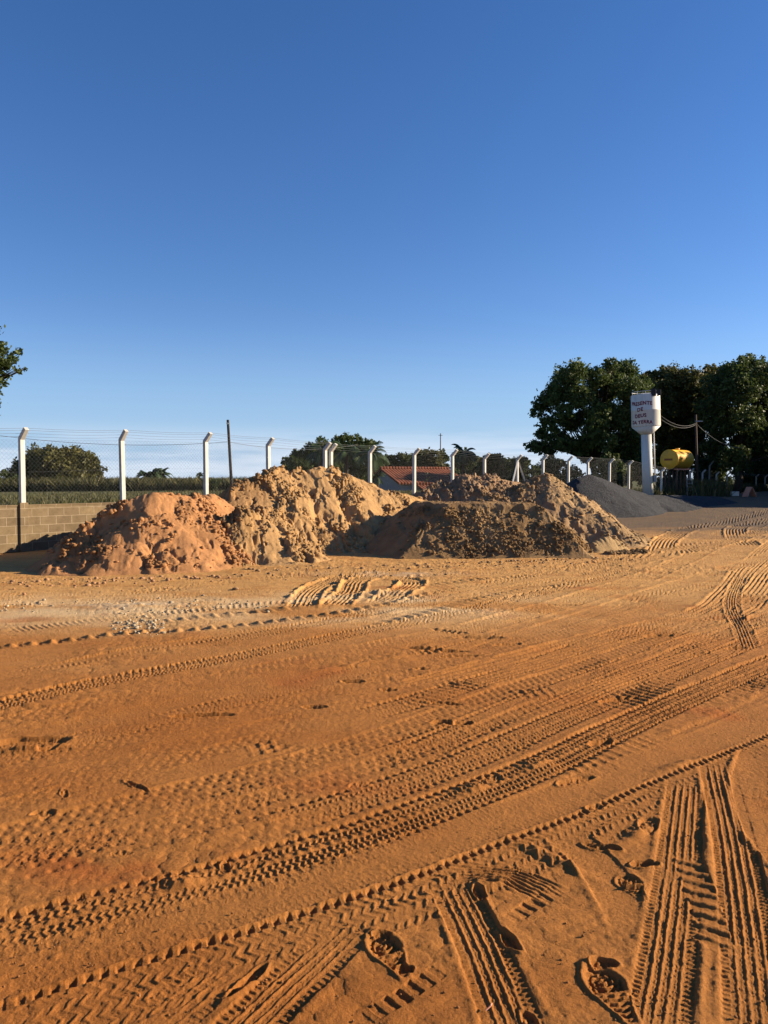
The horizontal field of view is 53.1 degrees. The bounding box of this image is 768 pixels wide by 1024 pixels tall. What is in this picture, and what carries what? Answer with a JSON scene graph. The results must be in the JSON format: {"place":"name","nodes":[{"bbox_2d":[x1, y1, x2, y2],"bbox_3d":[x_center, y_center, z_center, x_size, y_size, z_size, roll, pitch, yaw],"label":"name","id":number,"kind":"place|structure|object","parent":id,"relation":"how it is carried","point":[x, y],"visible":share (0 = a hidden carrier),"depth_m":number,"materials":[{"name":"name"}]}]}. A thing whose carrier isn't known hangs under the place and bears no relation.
{"place":"outdoors","nodes":[
{"label":"outdoors","id":0,"kind":"place"},
{"bbox_2d":[0,479,767,1023],"bbox_3d":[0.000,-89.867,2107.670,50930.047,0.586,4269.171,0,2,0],"label":"ground","id":1,"kind":"structure","parent":0,"point":[438,663],"depth_m":4.21,"materials":[{"name":"orange sand"}]},
{"bbox_2d":[0,502,115,552],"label":"block wall","id":2,"kind":"structure","parent":1,"relation":"on","point":[27,527],"depth_m":18.32,"materials":[{"name":"concrete"}]},
{"bbox_2d":[0,594,269,636],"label":"rubble","id":3,"kind":"object","parent":1,"relation":"on","point":[134,624],"visible":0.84,"depth_m":9.19,"materials":[{"name":"stone"}]},
{"bbox_2d":[24,492,254,575],"bbox_3d":[-4.910,0.325,16.803,5.483,1.556,7.242,0,2,0],"label":"sand heap","id":4,"kind":"object","parent":1,"relation":"on","point":[153,533],"visible":0.81,"depth_m":14.54,"materials":[{"name":"brown sand"}]},
{"bbox_2d":[136,470,148,477],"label":"palm tree","id":5,"kind":"object","parent":1,"relation":"on","point":[141,474],"visible":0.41,"depth_m":94.45,"materials":[{"name":"green plant"}]},
{"bbox_2d":[158,467,172,478],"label":"palm tree","id":6,"kind":"object","parent":1,"relation":"on","point":[162,472],"visible":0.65,"depth_m":93.88,"materials":[{"name":"green plant"}]},
{"bbox_2d":[209,478,221,490],"bbox_3d":[-13.628,-2.080,62.010,1.136,1.394,0.951,0,2,0],"label":"bush","id":7,"kind":"object","parent":1,"relation":"on","point":[212,481],"visible":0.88,"depth_m":61.88,"materials":[{"name":"green plant"}]},
{"bbox_2d":[2,556,641,594],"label":"dirt clods","id":8,"kind":"object","parent":1,"relation":"on","point":[195,577],"visible":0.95,"depth_m":13.28,"materials":[{"name":"soil"}]},
{"bbox_2d":[218,465,426,566],"bbox_3d":[-1.439,-0.091,19.084,7.260,2.206,8.942,0,2,0],"label":"sand heap","id":9,"kind":"object","parent":1,"relation":"on","point":[281,515],"visible":0.54,"depth_m":18.26,"materials":[{"name":"brown sand"}]},
{"bbox_2d":[0,427,767,504],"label":"chain link fence","id":10,"kind":"object","parent":1,"relation":"on","point":[22,436],"visible":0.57,"depth_m":22.71,"materials":[{"name":"metal"}]},
{"bbox_2d":[3,569,767,1023],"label":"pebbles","id":11,"kind":"object","parent":1,"relation":"on","point":[393,911],"visible":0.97,"depth_m":2.86,"materials":[{"name":"stone"}]},
{"bbox_2d":[411,473,519,501],"bbox_3d":[3.759,-0.193,23.415,7.233,2.033,6.682,0,2,0],"label":"sand heap","id":12,"kind":"object","parent":1,"relation":"on","point":[460,487],"visible":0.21,"depth_m":22.49,"materials":[{"name":"brown sand"}]},
{"bbox_2d":[364,500,594,558],"bbox_3d":[2.008,0.371,18.634,6.192,1.298,4.784,0,2,0],"label":"sand heap","id":13,"kind":"object","parent":1,"relation":"on","point":[437,529],"visible":0.98,"depth_m":17.20,"materials":[{"name":"brown sand"}]},
{"bbox_2d":[463,473,653,547],"bbox_3d":[4.162,-0.099,21.396,6.437,2.002,5.600,0,2,0],"label":"sand heap","id":14,"kind":"object","parent":1,"relation":"on","point":[585,519],"visible":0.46,"depth_m":20.36,"materials":[{"name":"brown sand"}]},
{"bbox_2d":[589,534,648,554],"bbox_3d":[5.363,0.786,17.912,1.607,0.538,1.683,-1,3,-23],"label":"sand heap","id":15,"kind":"object","parent":1,"relation":"on","point":[605,544],"visible":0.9,"depth_m":17.88,"materials":[{"name":"beige sand"}]},
{"bbox_2d":[631,389,660,494],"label":"water tower","id":16,"kind":"structure","parent":1,"relation":"on","point":[645,417],"depth_m":46.41,"materials":[{"name":"white paint"}]},
{"bbox_2d":[663,417,737,447],"bbox_3d":[20.913,-5.542,53.178,2.557,1.877,15.100,2,3,43],"label":"overhead wire","id":17,"kind":"object","parent":16,"relation":"attached to","point":[703,430],"visible":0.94,"depth_m":57.69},
{"bbox_2d":[566,474,737,517],"bbox_3d":[13.840,-0.940,40.167,6.576,2.015,19.559,2,4,45],"label":"gravel heap","id":18,"kind":"object","parent":1,"relation":"on","point":[617,501],"visible":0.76,"depth_m":35.35,"materials":[{"name":"grey gravel"}]},
{"bbox_2d":[660,448,693,494],"bbox_3d":[21.073,-2.834,54.751,2.294,3.434,1.817,-2,3,-39],"label":"fuel tank","id":19,"kind":"object","parent":1,"relation":"on","point":[676,459],"visible":0.94,"depth_m":54.36,"materials":[{"name":"yellow metal"}]},
{"bbox_2d":[630,483,767,495],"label":"undergrowth","id":20,"kind":"object","parent":1,"relation":"on","point":[757,488],"visible":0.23,"depth_m":54.44,"materials":[{"name":"green plant"}]},
{"bbox_2d":[695,415,702,480],"bbox_3d":[23.618,-4.196,57.828,0.531,6.244,0.330,0,2,0],"label":"service pole","id":21,"kind":"object","parent":1,"relation":"on","point":[696,456],"visible":0.78,"depth_m":57.78,"materials":[{"name":"brown wood"}]},
{"bbox_2d":[654,478,745,496],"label":"weeds","id":22,"kind":"object","parent":1,"relation":"on","point":[708,487],"visible":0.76,"depth_m":54.29,"materials":[{"name":"green plant"}]},
{"bbox_2d":[690,353,767,492],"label":"tree","id":23,"kind":"object","parent":1,"relation":"on","point":[740,421],"visible":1,"depth_m":61.51,"materials":[{"name":"green plant"}]},
{"bbox_2d":[742,487,756,496],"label":"leaning boards","id":24,"kind":"object","parent":1,"relation":"on","point":[748,490],"visible":0.93,"depth_m":53.94,"materials":[{"name":"wood"}]},
{"bbox_2d":[0,481,767,552],"bbox_3d":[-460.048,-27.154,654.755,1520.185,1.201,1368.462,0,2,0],"label":"field","id":25,"kind":"structure","parent":0,"point":[634,483],"depth_m":39.19,"materials":[{"name":"plant"}]},
{"bbox_2d":[0,469,18,481],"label":"bush","id":26,"kind":"object","parent":25,"relation":"on","point":[6,473],"visible":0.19,"depth_m":69.93,"materials":[{"name":"green plant"}]},
{"bbox_2d":[0,324,27,415],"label":"broadleaf tree","id":27,"kind":"object","parent":25,"relation":"on","point":[9,361],"visible":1,"depth_m":19.07,"materials":[{"name":"green plant"}]},
{"bbox_2d":[2,442,110,481],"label":"mango tree","id":28,"kind":"object","parent":25,"relation":"on","point":[58,466],"visible":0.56,"depth_m":72.78,"materials":[{"name":"green plant"}]},
{"bbox_2d":[144,468,161,478],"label":"palm tree","id":29,"kind":"object","parent":25,"relation":"on","point":[150,473],"visible":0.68,"depth_m":91.40,"materials":[{"name":"green plant"}]},
{"bbox_2d":[0,476,365,491],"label":"crop rows","id":30,"kind":"object","parent":25,"relation":"on","point":[57,485],"visible":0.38,"depth_m":66.13,"materials":[{"name":"green plant"}]},
{"bbox_2d":[0,489,420,504],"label":"grass","id":31,"kind":"structure","parent":25,"relation":"on","point":[111,498],"depth_m":24.66,"materials":[{"name":"green plant"}]},
{"bbox_2d":[226,420,232,485],"bbox_3d":[-4.983,-1.484,24.937,0.242,3.012,0.155,0,2,0],"label":"utility pole","id":32,"kind":"object","parent":25,"relation":"on","point":[229,450],"visible":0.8,"depth_m":24.91,"materials":[{"name":"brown wood"}]},
{"bbox_2d":[5,436,356,449],"bbox_3d":[-5.079,-2.651,29.105,5.595,0.642,18.373,2,3,40],"label":"overhead wire","id":33,"kind":"object","parent":32,"relation":"attached to","point":[174,444],"visible":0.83,"depth_m":24.66,"materials":[{"name":"grey metal"}]},
{"bbox_2d":[285,456,313,471],"bbox_3d":[-5.170,-2.144,45.987,1.803,2.423,1.619,-1,3,-29],"label":"bush","id":34,"kind":"object","parent":25,"relation":"on","point":[300,463],"visible":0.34,"depth_m":45.86,"materials":[{"name":"green plant"}]},
{"bbox_2d":[280,436,343,471],"bbox_3d":[-4.752,-3.015,50.009,4.355,4.019,4.464,0,2,0],"label":"mango tree","id":35,"kind":"object","parent":25,"relation":"on","point":[319,439],"visible":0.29,"depth_m":49.71,"materials":[{"name":"green plant"}]},
{"bbox_2d":[306,440,338,467],"bbox_3d":[-3.591,-2.545,44.037,1.948,3.132,2.116,2,3,33],"label":"palm tree","id":36,"kind":"object","parent":25,"relation":"on","point":[316,457],"visible":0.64,"depth_m":43.76,"materials":[{"name":"green plant"}]},
{"bbox_2d":[328,441,362,473],"bbox_3d":[-2.128,-2.506,43.852,2.074,3.111,2.014,0,3,-10],"label":"palm tree","id":37,"kind":"object","parent":25,"relation":"on","point":[347,451],"visible":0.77,"depth_m":43.66,"materials":[{"name":"green plant"}]},
{"bbox_2d":[331,432,383,480],"bbox_3d":[-1.891,-3.349,52.762,3.938,4.578,3.907,0,2,0],"label":"mango tree","id":38,"kind":"object","parent":25,"relation":"on","point":[351,439],"visible":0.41,"depth_m":51.83,"materials":[{"name":"green plant"}]},
{"bbox_2d":[351,441,389,473],"bbox_3d":[-0.673,-2.412,42.824,2.105,3.012,1.903,1,3,14],"label":"palm tree","id":39,"kind":"object","parent":25,"relation":"on","point":[375,462],"visible":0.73,"depth_m":42.49,"materials":[{"name":"green plant"}]},
{"bbox_2d":[365,472,385,486],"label":"palm tree","id":40,"kind":"object","parent":25,"relation":"on","point":[377,480],"visible":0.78,"depth_m":41.61,"materials":[{"name":"green plant"}]},
{"bbox_2d":[378,453,400,465],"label":"background tree","id":41,"kind":"object","parent":25,"relation":"on","point":[383,461],"visible":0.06,"depth_m":86.59,"materials":[{"name":"green plant"}]},
{"bbox_2d":[387,452,410,466],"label":"background tree","id":42,"kind":"object","parent":25,"relation":"on","point":[394,462],"visible":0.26,"depth_m":84.20,"materials":[{"name":"green plant"}]},
{"bbox_2d":[365,466,457,490],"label":"house","id":43,"kind":"structure","parent":25,"relation":"on","point":[393,476],"depth_m":44.63,"materials":[{"name":"paint"}]},
{"bbox_2d":[408,447,446,466],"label":"background tree","id":44,"kind":"object","parent":25,"relation":"on","point":[429,454],"visible":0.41,"depth_m":78.78,"materials":[{"name":"green plant"}]},
{"bbox_2d":[438,448,449,466],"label":"background tree","id":45,"kind":"object","parent":25,"relation":"on","point":[443,450],"visible":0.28,"depth_m":89.20,"materials":[{"name":"green plant"}]},
{"bbox_2d":[450,447,476,474],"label":"background tree","id":46,"kind":"object","parent":25,"relation":"on","point":[467,467],"visible":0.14,"depth_m":74.19,"materials":[{"name":"green plant"}]},
{"bbox_2d":[451,444,477,474],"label":"palm tree","id":47,"kind":"object","parent":25,"relation":"on","point":[458,457],"visible":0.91,"depth_m":69.44,"materials":[{"name":"green plant"}]},
{"bbox_2d":[469,455,494,474],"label":"background tree","id":48,"kind":"object","parent":25,"relation":"on","point":[478,461],"visible":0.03,"depth_m":90.55,"materials":[{"name":"green plant"}]},
{"bbox_2d":[473,452,512,479],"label":"background tree","id":49,"kind":"object","parent":25,"relation":"on","point":[495,466],"visible":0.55,"depth_m":71.56,"materials":[{"name":"green plant"}]},
{"bbox_2d":[505,458,529,478],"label":"background tree","id":50,"kind":"object","parent":25,"relation":"on","point":[508,459],"visible":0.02,"depth_m":88.78,"materials":[{"name":"green plant"}]},
{"bbox_2d":[507,456,541,482],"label":"understorey tree","id":51,"kind":"object","parent":25,"relation":"on","point":[525,462],"visible":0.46,"depth_m":65.33,"materials":[{"name":"green plant"}]},
{"bbox_2d":[530,456,585,483],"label":"understorey tree","id":52,"kind":"object","parent":25,"relation":"on","point":[555,463],"visible":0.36,"depth_m":72.48,"materials":[{"name":"green plant"}]},
{"bbox_2d":[523,356,654,473],"bbox_3d":[17.115,-6.942,61.836,12.419,11.561,9.802,0,2,0],"label":"tree","id":53,"kind":"object","parent":25,"relation":"on","point":[601,416],"visible":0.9,"depth_m":59.37,"materials":[{"name":"green plant"}]},
{"bbox_2d":[589,451,634,486],"bbox_3d":[17.064,-2.831,57.840,3.415,3.630,3.661,0,2,0],"label":"understorey tree","id":54,"kind":"object","parent":25,"relation":"on","point":[598,467],"visible":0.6,"depth_m":57.27,"materials":[{"name":"green plant"}]},
{"bbox_2d":[612,452,653,488],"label":"understorey tree","id":55,"kind":"object","parent":25,"relation":"on","point":[639,480],"visible":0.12,"depth_m":85.27,"materials":[{"name":"green plant"}]},
{"bbox_2d":[653,461,689,485],"bbox_3d":[21.611,-2.721,57.904,2.946,3.414,2.329,0,2,0],"label":"understorey tree","id":56,"kind":"object","parent":25,"relation":"on","point":[660,467],"visible":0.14,"depth_m":57.46,"materials":[{"name":"green plant"}]},
{"bbox_2d":[638,360,719,476],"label":"tree","id":57,"kind":"object","parent":25,"relation":"on","point":[680,392],"visible":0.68,"depth_m":70.54,"materials":[{"name":"green plant"}]},
{"bbox_2d":[690,453,733,483],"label":"understorey tree","id":58,"kind":"object","parent":25,"relation":"on","point":[703,464],"visible":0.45,"depth_m":82.84,"materials":[{"name":"green plant"}]},
{"bbox_2d":[730,459,767,484],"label":"understorey tree","id":59,"kind":"object","parent":25,"relation":"on","point":[755,471],"visible":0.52,"depth_m":78.53,"materials":[{"name":"green plant"}]},
{"bbox_2d":[0,0,767,478],"label":"sky","id":60,"kind":"structure","parent":0,"point":[391,222],"materials":[{"name":"blue"}]},
{"bbox_2d":[730,491,738,495],"bbox_3d":[25.117,-1.307,54.995,0.560,0.320,0.380,1,3,20],"label":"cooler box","id":61,"kind":"object","parent":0,"point":[736,493],"visible":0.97,"depth_m":54.84,"materials":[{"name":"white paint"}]}
]}

